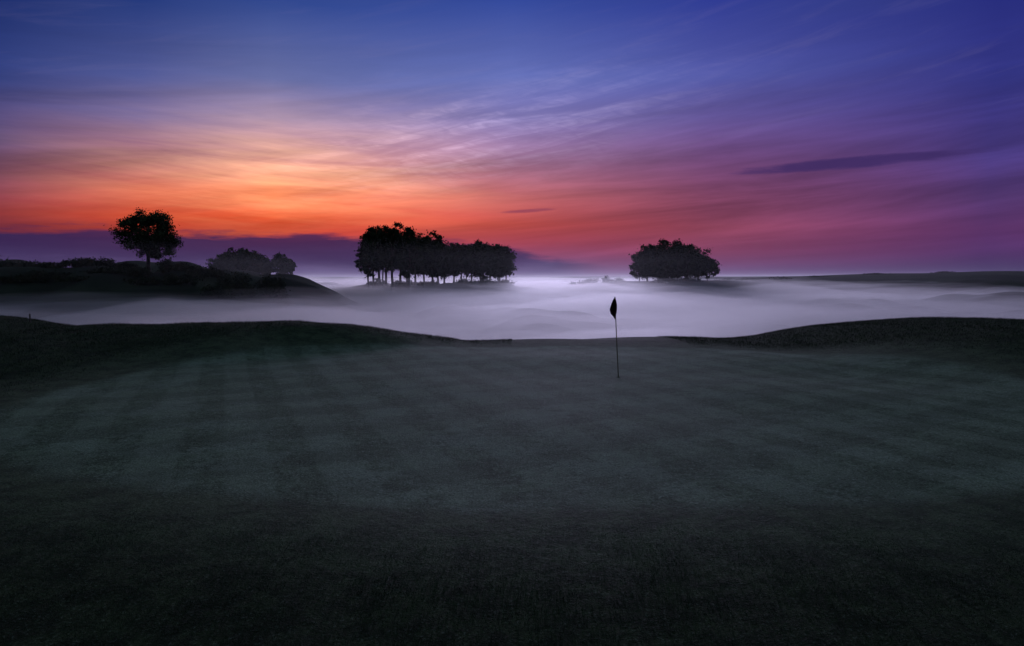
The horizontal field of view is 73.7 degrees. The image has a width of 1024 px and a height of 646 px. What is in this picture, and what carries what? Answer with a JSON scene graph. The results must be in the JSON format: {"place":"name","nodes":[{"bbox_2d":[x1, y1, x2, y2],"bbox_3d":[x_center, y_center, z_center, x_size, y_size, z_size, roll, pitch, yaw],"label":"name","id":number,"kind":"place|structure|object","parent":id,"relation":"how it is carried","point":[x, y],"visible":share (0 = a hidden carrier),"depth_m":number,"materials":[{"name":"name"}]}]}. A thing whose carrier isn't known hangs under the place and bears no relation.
{"place":"outdoors","nodes":[
{"label":"outdoors","id":0,"kind":"place"},
{"bbox_2d":[0,259,1023,645],"bbox_3d":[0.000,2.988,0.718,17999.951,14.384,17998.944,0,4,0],"label":"ground","id":1,"kind":"structure","parent":0,"point":[544,415],"depth_m":10.21,"materials":[{"name":"green plant"}]},
{"bbox_2d":[103,207,183,271],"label":"oak tree","id":2,"kind":"object","parent":1,"relation":"on","point":[144,241],"visible":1,"depth_m":125.51,"materials":[{"name":"green plant"}]},
{"bbox_2d":[0,255,290,308],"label":"gorse bushes","id":3,"kind":"object","parent":1,"relation":"on","point":[227,287],"visible":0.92,"depth_m":121.69,"materials":[{"name":"green plant"}]},
{"bbox_2d":[206,247,295,273],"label":"distant trees","id":4,"kind":"object","parent":1,"relation":"on","point":[246,259],"visible":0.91,"depth_m":249.01,"materials":[{"name":"green plant"}]},
{"bbox_2d":[353,222,467,292],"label":"pine grove","id":5,"kind":"object","parent":1,"relation":"on","point":[407,253],"visible":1,"depth_m":196.66,"materials":[{"name":"green plant"}]},
{"bbox_2d":[449,239,518,287],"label":"pine grove","id":6,"kind":"object","parent":1,"relation":"on","point":[493,261],"visible":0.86,"depth_m":213.53,"materials":[{"name":"green plant"}]},
{"bbox_2d":[366,277,702,288],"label":"grove undergrowth","id":7,"kind":"object","parent":1,"relation":"on","point":[506,283],"visible":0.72,"depth_m":214.27,"materials":[{"name":"green plant"}]},
{"bbox_2d":[610,297,618,376],"bbox_3d":[2.772,0.440,18.371,0.317,2.290,0.116,0,4,0],"label":"golf flagstick","id":8,"kind":"object","parent":1,"relation":"on","point":[613,309],"visible":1,"depth_m":18.32,"materials":[{"name":"paint"}]},
{"bbox_2d":[628,238,721,283],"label":"pine grove","id":9,"kind":"object","parent":1,"relation":"on","point":[663,259],"visible":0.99,"depth_m":217.30,"materials":[{"name":"green plant"}]},
{"bbox_2d":[568,271,952,286],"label":"hilltop scrub","id":10,"kind":"object","parent":1,"relation":"on","point":[586,282],"visible":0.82,"depth_m":263.30,"materials":[{"name":"green plant"}]},
{"bbox_2d":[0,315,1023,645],"bbox_3d":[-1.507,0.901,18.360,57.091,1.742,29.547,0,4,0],"label":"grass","id":11,"kind":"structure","parent":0,"point":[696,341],"depth_m":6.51,"materials":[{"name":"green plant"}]},
{"bbox_2d":[0,0,1023,276],"label":"sky","id":12,"kind":"structure","parent":0,"point":[772,137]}
]}

